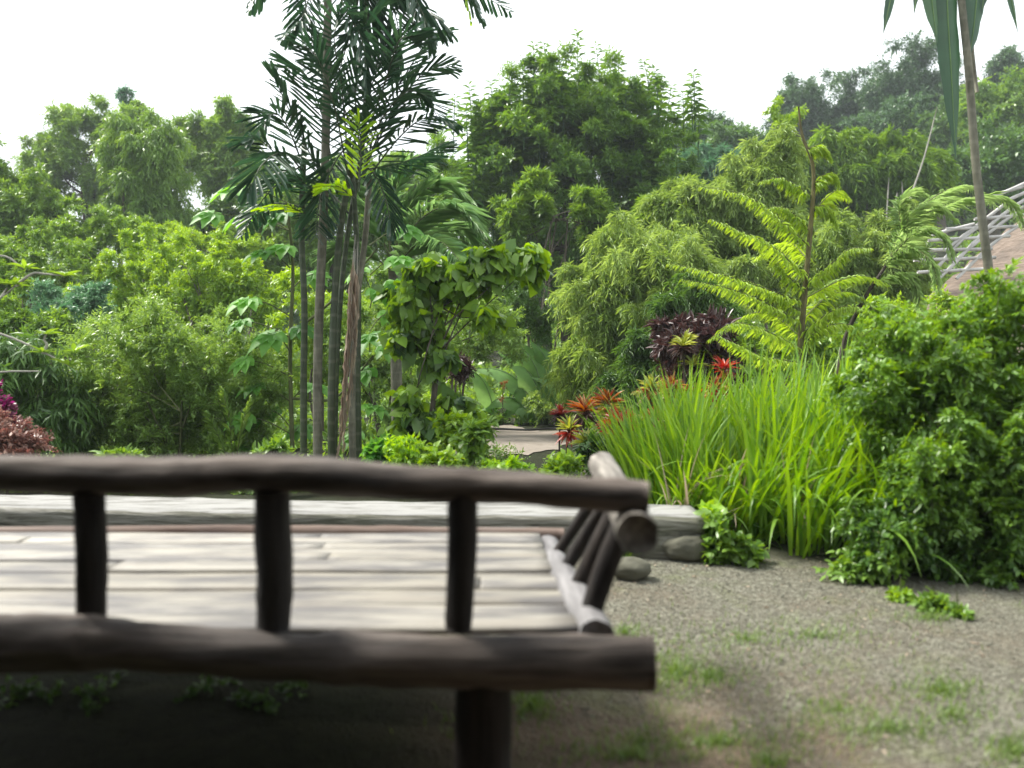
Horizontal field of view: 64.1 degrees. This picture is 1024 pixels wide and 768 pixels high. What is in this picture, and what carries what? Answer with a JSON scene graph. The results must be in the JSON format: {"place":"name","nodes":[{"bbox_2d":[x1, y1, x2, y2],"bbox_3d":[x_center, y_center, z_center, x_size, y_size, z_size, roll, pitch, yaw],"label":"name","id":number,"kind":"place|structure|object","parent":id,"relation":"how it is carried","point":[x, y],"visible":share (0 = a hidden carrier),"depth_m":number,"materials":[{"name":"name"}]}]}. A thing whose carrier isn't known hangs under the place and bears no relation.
{"place":"outdoors","nodes":[
{"label":"outdoors","id":0,"kind":"place"},
{"bbox_2d":[0,131,1023,767],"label":"ground","id":1,"kind":"structure","parent":0,"point":[134,723],"depth_m":2.47,"materials":[{"name":"grey gravel"}]},
{"bbox_2d":[0,379,21,427],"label":"bougainvillea","id":2,"kind":"object","parent":1,"relation":"on","point":[7,403],"visible":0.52,"depth_m":6.38,"materials":[{"name":"purple plant"}]},
{"bbox_2d":[0,405,62,494],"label":"rusty shrub","id":3,"kind":"object","parent":1,"relation":"on","point":[13,441],"visible":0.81,"depth_m":6.03,"materials":[{"name":"red plant"}]},
{"bbox_2d":[0,133,85,313],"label":"leafy tree","id":4,"kind":"object","parent":1,"relation":"on","point":[20,204],"visible":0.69,"depth_m":18.40,"materials":[{"name":"green plant"}]},
{"bbox_2d":[0,275,89,398],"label":"slope shrub","id":5,"kind":"object","parent":1,"relation":"on","point":[12,321],"visible":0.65,"depth_m":10.35,"materials":[{"name":"green plant"}]},
{"bbox_2d":[0,255,89,372],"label":"frangipani","id":6,"kind":"object","parent":1,"relation":"on","point":[15,282],"visible":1,"depth_m":5.57,"materials":[{"name":"green plant"}]},
{"bbox_2d":[0,224,117,366],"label":"slope shrub","id":7,"kind":"object","parent":1,"relation":"on","point":[12,248],"visible":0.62,"depth_m":13.76,"materials":[{"name":"green plant"}]},
{"bbox_2d":[0,323,119,455],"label":"trailing bamboo","id":8,"kind":"object","parent":1,"relation":"on","point":[67,407],"visible":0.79,"depth_m":7.07,"materials":[{"name":"green plant"}]},
{"bbox_2d":[16,277,117,360],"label":"slope shrub","id":9,"kind":"object","parent":1,"relation":"on","point":[84,298],"visible":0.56,"depth_m":11.32,"materials":[{"name":"green plant"}]},
{"bbox_2d":[7,91,164,363],"bbox_3d":[-15.486,-5.471,29.617,6.336,10.169,3.630,0,3,0],"label":"feathery tree","id":10,"kind":"object","parent":1,"relation":"on","point":[61,151],"visible":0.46,"depth_m":28.84,"materials":[{"name":"green plant"}]},
{"bbox_2d":[23,203,168,383],"bbox_3d":[-7.955,-1.450,15.945,2.649,4.183,1.666,0,3,0],"label":"slope shrub","id":11,"kind":"object","parent":1,"relation":"on","point":[56,228],"visible":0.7,"depth_m":15.65,"materials":[{"name":"green plant"}]},
{"bbox_2d":[89,442,149,455],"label":"border plant","id":12,"kind":"object","parent":1,"relation":"on","point":[124,451],"visible":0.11,"depth_m":5.57,"materials":[{"name":"green plant"}]},
{"bbox_2d":[113,83,138,293],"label":"spire tree","id":13,"kind":"object","parent":1,"relation":"on","point":[124,95],"visible":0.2,"depth_m":33.30,"materials":[{"name":"green plant"}]},
{"bbox_2d":[62,221,209,393],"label":"slope shrub","id":14,"kind":"object","parent":1,"relation":"on","point":[135,255],"visible":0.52,"depth_m":12.70,"materials":[{"name":"green plant"}]},
{"bbox_2d":[86,106,209,370],"bbox_3d":[-9.785,-3.531,21.878,2.870,7.685,2.654,3,4,40],"label":"bamboo clump","id":15,"kind":"object","parent":1,"relation":"on","point":[139,162],"visible":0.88,"depth_m":21.28,"materials":[{"name":"green plant"}]},
{"bbox_2d":[0,670,307,716],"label":"creeper","id":16,"kind":"object","parent":1,"relation":"on","point":[86,699],"visible":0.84,"depth_m":2.50,"materials":[{"name":"green plant"}]},
{"bbox_2d":[33,282,310,455],"bbox_3d":[-3.195,0.041,7.628,2.689,1.966,1.580,0,3,0],"label":"fine leaved bush","id":17,"kind":"object","parent":1,"relation":"on","point":[127,405],"visible":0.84,"depth_m":7.34,"materials":[{"name":"green plant"}]},
{"bbox_2d":[127,228,284,401],"bbox_3d":[-4.518,-0.732,12.014,2.495,3.139,1.383,0,3,0],"label":"slope shrub","id":18,"kind":"object","parent":1,"relation":"on","point":[225,286],"visible":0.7,"depth_m":11.76,"materials":[{"name":"green plant"}]},
{"bbox_2d":[142,219,276,366],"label":"slope shrub","id":19,"kind":"object","parent":1,"relation":"on","point":[242,249],"visible":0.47,"depth_m":16.70,"materials":[{"name":"green plant"}]},
{"bbox_2d":[165,91,266,361],"bbox_3d":[-9.827,-5.064,27.848,4.264,9.665,3.102,0,3,0],"label":"round tree","id":20,"kind":"object","parent":1,"relation":"on","point":[213,160],"visible":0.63,"depth_m":27.09,"materials":[{"name":"green plant"}]},
{"bbox_2d":[202,386,253,454],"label":"young palm","id":21,"kind":"object","parent":1,"relation":"on","point":[219,439],"visible":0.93,"depth_m":7.01,"materials":[{"name":"green plant"}]},
{"bbox_2d":[169,159,315,345],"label":"dark tree","id":22,"kind":"object","parent":1,"relation":"on","point":[223,207],"visible":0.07,"depth_m":23.34,"materials":[{"name":"green plant"}]},
{"bbox_2d":[250,435,303,454],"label":"border plant","id":23,"kind":"object","parent":1,"relation":"on","point":[277,445],"visible":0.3,"depth_m":5.91,"materials":[{"name":"green plant"}]},
{"bbox_2d":[0,236,600,345],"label":"distant woods","id":24,"kind":"object","parent":1,"relation":"on","point":[296,316],"visible":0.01,"depth_m":36.97,"materials":[{"name":"green plant"}]},
{"bbox_2d":[190,185,425,453],"bbox_3d":[-1.782,-0.413,7.382,1.993,2.769,0.822,0,3,0],"label":"papaya plant","id":25,"kind":"object","parent":1,"relation":"on","point":[266,340],"visible":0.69,"depth_m":7.27,"materials":[{"name":"green plant"}]},
{"bbox_2d":[263,265,374,440],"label":"understorey shrub","id":26,"kind":"object","parent":1,"relation":"on","point":[284,282],"visible":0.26,"depth_m":10.88,"materials":[{"name":"green plant"}]},
{"bbox_2d":[0,451,657,767],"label":"wooden deck","id":27,"kind":"object","parent":1,"relation":"on","point":[272,594],"visible":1,"depth_m":1.87,"materials":[{"name":"grey wood"}]},
{"bbox_2d":[225,153,435,377],"bbox_3d":[-4.705,-2.882,21.852,5.885,6.424,2.759,0,3,0],"label":"background tree","id":28,"kind":"object","parent":1,"relation":"on","point":[272,263],"visible":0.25,"depth_m":21.33,"materials":[{"name":"green plant"}]},
{"bbox_2d":[0,495,703,559],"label":"timber beam","id":29,"kind":"structure","parent":1,"relation":"on","point":[57,510],"depth_m":4.32,"materials":[{"name":"grey wood"}]},
{"bbox_2d":[222,0,513,459],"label":"cluster palm","id":30,"kind":"object","parent":1,"relation":"on","point":[390,61],"visible":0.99,"depth_m":6.18,"materials":[{"name":"green plant"}]},
{"bbox_2d":[313,299,426,436],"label":"understorey shrub","id":31,"kind":"object","parent":1,"relation":"on","point":[382,365],"visible":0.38,"depth_m":10.36,"materials":[{"name":"green plant"}]},
{"bbox_2d":[359,431,396,463],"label":"border plant","id":32,"kind":"object","parent":1,"relation":"on","point":[372,451],"visible":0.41,"depth_m":5.94,"materials":[{"name":"green plant"}]},
{"bbox_2d":[310,147,493,420],"bbox_3d":[-1.165,-0.764,8.880,2.000,3.456,2.023,0,3,0],"label":"fan frond palm","id":33,"kind":"object","parent":1,"relation":"on","point":[440,238],"visible":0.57,"depth_m":8.71,"materials":[{"name":"green plant"}]},
{"bbox_2d":[361,263,443,374],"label":"understorey shrub","id":34,"kind":"object","parent":1,"relation":"on","point":[381,275],"visible":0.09,"depth_m":12.87,"materials":[{"name":"green plant"}]},
{"bbox_2d":[382,430,429,501],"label":"border plant","id":35,"kind":"object","parent":1,"relation":"on","point":[402,447],"visible":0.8,"depth_m":5.61,"materials":[{"name":"green plant"}]},
{"bbox_2d":[320,143,495,257],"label":"skyline tree","id":36,"kind":"object","parent":1,"relation":"on","point":[412,181],"visible":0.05,"depth_m":29.14,"materials":[{"name":"green plant"}]},
{"bbox_2d":[417,440,469,466],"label":"border plant","id":37,"kind":"object","parent":1,"relation":"on","point":[444,458],"visible":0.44,"depth_m":4.97,"materials":[{"name":"green plant"}]},
{"bbox_2d":[419,378,475,408],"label":"understorey shrub","id":38,"kind":"object","parent":1,"relation":"on","point":[425,397],"visible":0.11,"depth_m":13.57,"materials":[{"name":"green plant"}]},
{"bbox_2d":[426,406,471,454],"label":"border plant","id":39,"kind":"object","parent":1,"relation":"on","point":[452,421],"visible":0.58,"depth_m":6.14,"materials":[{"name":"green plant"}]},
{"bbox_2d":[445,350,477,394],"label":"bird nest plant","id":40,"kind":"object","parent":1,"relation":"on","point":[467,370],"visible":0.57,"depth_m":7.56,"materials":[{"name":"plant"}]},
{"bbox_2d":[372,238,553,464],"bbox_3d":[-0.403,-0.120,6.905,1.520,2.196,0.732,0,3,0],"label":"heart leaved tree","id":41,"kind":"object","parent":1,"relation":"on","point":[415,317],"visible":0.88,"depth_m":6.75,"materials":[{"name":"green plant"}]},
{"bbox_2d":[446,411,498,467],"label":"border plant","id":42,"kind":"object","parent":1,"relation":"on","point":[470,444],"visible":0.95,"depth_m":5.37,"materials":[{"name":"green plant"}]},
{"bbox_2d":[417,291,536,395],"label":"understorey shrub","id":43,"kind":"object","parent":1,"relation":"on","point":[509,341],"visible":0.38,"depth_m":11.90,"materials":[{"name":"green plant"}]},
{"bbox_2d":[473,441,513,467],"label":"border plant","id":44,"kind":"object","parent":1,"relation":"on","point":[496,450],"visible":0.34,"depth_m":8.62,"materials":[{"name":"green plant"}]},
{"bbox_2d":[479,451,536,471],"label":"border plant","id":45,"kind":"object","parent":1,"relation":"on","point":[512,462],"visible":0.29,"depth_m":5.19,"materials":[{"name":"green plant"}]},
{"bbox_2d":[5,95,1023,494],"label":"undergrowth","id":46,"kind":"object","parent":1,"relation":"on","point":[495,385],"visible":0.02,"depth_m":17.91,"materials":[{"name":"green plant"}]},
{"bbox_2d":[469,335,568,423],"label":"banana plant","id":47,"kind":"object","parent":1,"relation":"on","point":[525,380],"visible":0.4,"depth_m":13.59,"materials":[{"name":"green plant"}]},
{"bbox_2d":[453,279,584,420],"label":"understorey shrub","id":48,"kind":"object","parent":1,"relation":"on","point":[540,325],"visible":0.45,"depth_m":13.70,"materials":[{"name":"green plant"}]},
{"bbox_2d":[523,388,583,427],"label":"understorey shrub","id":49,"kind":"object","parent":1,"relation":"on","point":[538,402],"visible":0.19,"depth_m":13.12,"materials":[{"name":"green plant"}]},
{"bbox_2d":[548,403,569,451],"bbox_3d":[0.463,0.570,7.952,0.244,0.794,0.260,0,3,0],"label":"croton","id":50,"kind":"object","parent":1,"relation":"on","point":[559,412],"visible":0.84,"depth_m":7.92,"materials":[{"name":"red plant"}]},
{"bbox_2d":[539,448,586,476],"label":"border plant","id":51,"kind":"object","parent":1,"relation":"on","point":[559,464],"visible":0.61,"depth_m":5.09,"materials":[{"name":"green plant"}]},
{"bbox_2d":[415,28,713,367],"bbox_3d":[1.263,-3.955,19.881,7.091,8.804,4.926,0,3,0],"label":"central tree","id":52,"kind":"object","parent":1,"relation":"on","point":[615,132],"visible":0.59,"depth_m":18.66,"materials":[{"name":"green plant"}]},
{"bbox_2d":[553,414,582,452],"bbox_3d":[0.495,0.583,7.046,0.299,0.686,0.284,-1,3,-15],"label":"croton","id":53,"kind":"object","parent":1,"relation":"on","point":[568,424],"visible":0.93,"depth_m":7.01,"materials":[{"name":"yellow plant"}]},
{"bbox_2d":[486,164,654,348],"bbox_3d":[1.181,-1.735,15.397,3.362,4.809,1.093,0,3,0],"label":"young shoot tree","id":54,"kind":"object","parent":1,"relation":"on","point":[522,213],"visible":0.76,"depth_m":15.21,"materials":[{"name":"green plant"}]},
{"bbox_2d":[565,393,602,470],"bbox_3d":[0.652,0.513,7.335,0.384,0.857,0.386,0,3,0],"label":"croton","id":55,"kind":"object","parent":1,"relation":"on","point":[581,405],"visible":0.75,"depth_m":7.30,"materials":[{"name":"orange plant"}]},
{"bbox_2d":[574,429,609,477],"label":"border plant","id":56,"kind":"object","parent":1,"relation":"on","point":[590,439],"visible":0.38,"depth_m":6.71,"materials":[{"name":"green plant"}]},
{"bbox_2d":[568,428,623,477],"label":"plant","id":57,"kind":"object","parent":1,"relation":"on","point":[581,437],"visible":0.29,"depth_m":6.75,"materials":[{"name":"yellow plant"}]},
{"bbox_2d":[589,387,625,417],"bbox_3d":[0.901,0.498,7.736,0.408,0.956,0.435,0,3,0],"label":"croton","id":58,"kind":"object","parent":1,"relation":"on","point":[601,399],"visible":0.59,"depth_m":7.68,"materials":[{"name":"orange plant"}]},
{"bbox_2d":[593,404,636,435],"bbox_3d":[0.924,0.545,7.035,0.470,0.766,0.440,2,3,28],"label":"croton","id":59,"kind":"object","parent":1,"relation":"on","point":[607,415],"visible":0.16,"depth_m":7.00,"materials":[{"name":"red plant"}]},
{"bbox_2d":[615,556,650,580],"bbox_3d":[0.549,0.854,3.766,0.187,0.113,0.151,0,3,0],"label":"stone","id":60,"kind":"object","parent":1,"relation":"on","point":[633,568],"visible":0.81,"depth_m":3.72,"materials":[{"name":"grey stone"}]},
{"bbox_2d":[533,207,762,430],"bbox_3d":[1.828,-0.758,11.511,3.094,3.441,2.571,0,3,0],"label":"bamboo thicket","id":61,"kind":"object","parent":1,"relation":"on","point":[605,306],"visible":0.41,"depth_m":11.11,"materials":[{"name":"green plant"}]},
{"bbox_2d":[632,370,675,409],"bbox_3d":[1.375,0.423,7.787,0.490,1.120,0.346,-1,3,-21],"label":"croton","id":62,"kind":"object","parent":1,"relation":"on","point":[648,387],"visible":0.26,"depth_m":7.74,"materials":[{"name":"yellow plant"}]},
{"bbox_2d":[589,268,747,423],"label":"shaded bamboo","id":63,"kind":"object","parent":1,"relation":"on","point":[634,353],"visible":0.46,"depth_m":9.12,"materials":[{"name":"green plant"}]},
{"bbox_2d":[658,372,687,400],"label":"croton","id":64,"kind":"object","parent":1,"relation":"on","point":[670,378],"visible":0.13,"depth_m":7.45,"materials":[{"name":"orange plant"}]},
{"bbox_2d":[662,535,707,561],"bbox_3d":[0.887,0.829,4.120,0.269,0.147,0.139,0,3,0],"label":"stone","id":65,"kind":"object","parent":1,"relation":"on","point":[688,548],"visible":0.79,"depth_m":4.06,"materials":[{"name":"grey stone"}]},
{"bbox_2d":[667,329,709,387],"bbox_3d":[1.704,0.223,7.885,0.402,1.538,0.453,1,3,23],"label":"croton","id":66,"kind":"object","parent":1,"relation":"on","point":[684,344],"visible":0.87,"depth_m":7.84,"materials":[{"name":"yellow plant"}]},
{"bbox_2d":[672,118,714,152],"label":"hillside tree","id":67,"kind":"object","parent":1,"relation":"on","point":[703,137],"visible":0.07,"depth_m":42.78,"materials":[{"name":"green plant"}]},
{"bbox_2d":[642,303,753,395],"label":"maroon bush","id":68,"kind":"object","parent":1,"relation":"on","point":[711,324],"visible":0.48,"depth_m":8.20,"materials":[{"name":"purple plant"}]},
{"bbox_2d":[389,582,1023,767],"bbox_3d":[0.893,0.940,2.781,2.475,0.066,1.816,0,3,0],"label":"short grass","id":69,"kind":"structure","parent":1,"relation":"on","point":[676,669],"depth_m":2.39,"materials":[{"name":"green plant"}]},
{"bbox_2d":[697,496,728,529],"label":"heart creeper","id":70,"kind":"object","parent":1,"relation":"on","point":[711,506],"visible":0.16,"depth_m":4.21,"materials":[{"name":"green plant"}]},
{"bbox_2d":[700,108,735,136],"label":"hillside tree","id":71,"kind":"object","parent":1,"relation":"on","point":[711,115],"visible":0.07,"depth_m":44.92,"materials":[{"name":"green plant"}]},
{"bbox_2d":[672,139,767,257],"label":"hanging bamboo","id":72,"kind":"object","parent":1,"relation":"on","point":[709,154],"visible":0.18,"depth_m":25.16,"materials":[{"name":"green plant"}]},
{"bbox_2d":[711,355,740,395],"bbox_3d":[1.877,0.348,7.229,0.272,1.215,0.305,0,3,0],"label":"croton","id":73,"kind":"object","parent":1,"relation":"on","point":[723,365],"visible":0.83,"depth_m":7.18,"materials":[{"name":"red plant"}]},
{"bbox_2d":[690,117,770,150],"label":"hillside tree","id":74,"kind":"object","parent":1,"relation":"on","point":[732,133],"visible":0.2,"depth_m":36.93,"materials":[{"name":"green plant"}]},
{"bbox_2d":[693,507,769,568],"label":"trailing weed","id":75,"kind":"object","parent":1,"relation":"on","point":[723,543],"visible":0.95,"depth_m":4.04,"materials":[{"name":"green plant"}]},
{"bbox_2d":[630,117,843,412],"bbox_3d":[3.917,-1.873,13.956,3.912,5.207,2.052,0,3,0],"label":"feathery bamboo","id":76,"kind":"object","parent":1,"relation":"on","point":[681,200],"visible":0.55,"depth_m":13.48,"materials":[{"name":"green plant"}]},
{"bbox_2d":[630,418,855,529],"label":"dry grass","id":77,"kind":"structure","parent":1,"relation":"on","point":[686,494],"depth_m":4.58,"materials":[{"name":"plant"}]},
{"bbox_2d":[666,106,892,387],"bbox_3d":[2.243,-0.634,6.487,1.204,3.132,2.055,2,4,39],"label":"fern leaved tree","id":78,"kind":"object","parent":1,"relation":"on","point":[822,209],"visible":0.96,"depth_m":6.50,"materials":[{"name":"green plant"}]},
{"bbox_2d":[759,94,809,370],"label":"climbing vine","id":79,"kind":"object","parent":1,"relation":"on","point":[773,111],"visible":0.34,"depth_m":19.53,"materials":[{"name":"green plant"}]},
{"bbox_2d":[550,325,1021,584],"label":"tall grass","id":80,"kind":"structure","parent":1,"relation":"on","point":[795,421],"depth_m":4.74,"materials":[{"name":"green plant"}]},
{"bbox_2d":[759,70,834,144],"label":"hillside tree","id":81,"kind":"object","parent":1,"relation":"on","point":[793,97],"visible":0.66,"depth_m":48.62,"materials":[{"name":"green plant"}]},
{"bbox_2d":[731,311,869,391],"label":"understorey shrub","id":82,"kind":"object","parent":1,"relation":"on","point":[827,346],"visible":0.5,"depth_m":8.50,"materials":[{"name":"green plant"}]},
{"bbox_2d":[718,198,951,373],"bbox_3d":[4.747,-1.242,12.908,4.290,3.488,1.896,0,3,0],"label":"bamboo","id":83,"kind":"object","parent":1,"relation":"on","point":[824,247],"visible":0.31,"depth_m":12.57,"materials":[{"name":"green plant"}]},
{"bbox_2d":[780,60,889,143],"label":"hillside tree","id":84,"kind":"object","parent":1,"relation":"on","point":[846,105],"visible":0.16,"depth_m":49.93,"materials":[{"name":"green plant"}]},
{"bbox_2d":[813,539,911,587],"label":"edge weed","id":85,"kind":"object","parent":1,"relation":"on","point":[844,564],"visible":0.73,"depth_m":3.74,"materials":[{"name":"green plant"}]},
{"bbox_2d":[795,122,964,273],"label":"weeping bamboo","id":86,"kind":"object","parent":1,"relation":"on","point":[865,166],"visible":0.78,"depth_m":23.03,"materials":[{"name":"green plant"}]},
{"bbox_2d":[832,86,945,219],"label":"hillside tree","id":87,"kind":"object","parent":1,"relation":"on","point":[889,113],"visible":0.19,"depth_m":42.33,"materials":[{"name":"green plant"}]},
{"bbox_2d":[831,283,956,387],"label":"understorey shrub","id":88,"kind":"object","parent":1,"relation":"on","point":[941,301],"visible":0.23,"depth_m":9.32,"materials":[{"name":"green plant"}]},
{"bbox_2d":[884,576,917,603],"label":"gravel weed","id":89,"kind":"object","parent":1,"relation":"on","point":[900,594],"visible":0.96,"depth_m":3.48,"materials":[{"name":"green plant"}]},
{"bbox_2d":[794,184,1023,374],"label":"plumed tree","id":90,"kind":"object","parent":1,"relation":"on","point":[912,227],"visible":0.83,"depth_m":7.06,"materials":[{"name":"green plant"}]},
{"bbox_2d":[853,27,965,124],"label":"hillside tree","id":91,"kind":"object","parent":1,"relation":"on","point":[914,75],"visible":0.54,"depth_m":46.31,"materials":[{"name":"green plant"}]},
{"bbox_2d":[886,107,937,218],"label":"bare sapling","id":92,"kind":"object","parent":1,"relation":"on","point":[914,185],"visible":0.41,"depth_m":20.74,"materials":[{"name":"brown wood"}]},
{"bbox_2d":[814,256,1023,525],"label":"hedge bush","id":93,"kind":"object","parent":1,"relation":"on","point":[930,373],"visible":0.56,"depth_m":4.11,"materials":[{"name":"green plant"}]},
{"bbox_2d":[829,400,1023,590],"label":"bush","id":94,"kind":"object","parent":1,"relation":"on","point":[964,457],"visible":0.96,"depth_m":3.75,"materials":[{"name":"green plant"}]},
{"bbox_2d":[894,88,968,234],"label":"hillside tree","id":95,"kind":"object","parent":1,"relation":"on","point":[941,137],"visible":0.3,"depth_m":40.66,"materials":[{"name":"green plant"}]},
{"bbox_2d":[906,586,959,612],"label":"gravel weed","id":96,"kind":"object","parent":1,"relation":"on","point":[923,601],"visible":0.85,"depth_m":3.34,"materials":[{"name":"green plant"}]},
{"bbox_2d":[883,0,1017,375],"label":"strap leaf tree","id":97,"kind":"object","parent":1,"relation":"on","point":[941,15],"visible":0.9,"depth_m":5.30,"materials":[{"name":"green plant"}]},
{"bbox_2d":[933,591,975,620],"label":"gravel weed","id":98,"kind":"object","parent":1,"relation":"on","point":[957,610],"visible":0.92,"depth_m":3.26,"materials":[{"name":"green plant"}]},
{"bbox_2d":[913,182,1023,351],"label":"thatched hut","id":99,"kind":"object","parent":1,"relation":"on","point":[1006,245],"visible":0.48,"depth_m":10.32,"materials":[{"name":"brown wood"}]},
{"bbox_2d":[942,107,1023,243],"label":"hillside tree","id":100,"kind":"object","parent":1,"relation":"on","point":[995,161],"visible":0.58,"depth_m":30.94,"materials":[{"name":"green plant"}]},
{"bbox_2d":[947,65,1023,241],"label":"hillside tree","id":101,"kind":"object","parent":1,"relation":"on","point":[1006,99],"visible":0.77,"depth_m":36.96,"materials":[{"name":"green plant"}]},
{"bbox_2d":[979,44,1023,152],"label":"hillside tree","id":102,"kind":"object","parent":1,"relation":"on","point":[1008,56],"visible":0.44,"depth_m":48.61,"materials":[{"name":"green plant"}]},
{"bbox_2d":[0,0,1023,333],"label":"sky","id":103,"kind":"structure","parent":0,"point":[177,54],"materials":[{"name":"white"}]},
{"bbox_2d":[455,425,595,456],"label":"dirt path","id":104,"kind":"structure","parent":0,"point":[530,442],"depth_m":11.25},
{"bbox_2d":[398,554,1023,767],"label":"gravel","id":105,"kind":"structure","parent":0,"point":[975,764],"depth_m":2.91,"materials":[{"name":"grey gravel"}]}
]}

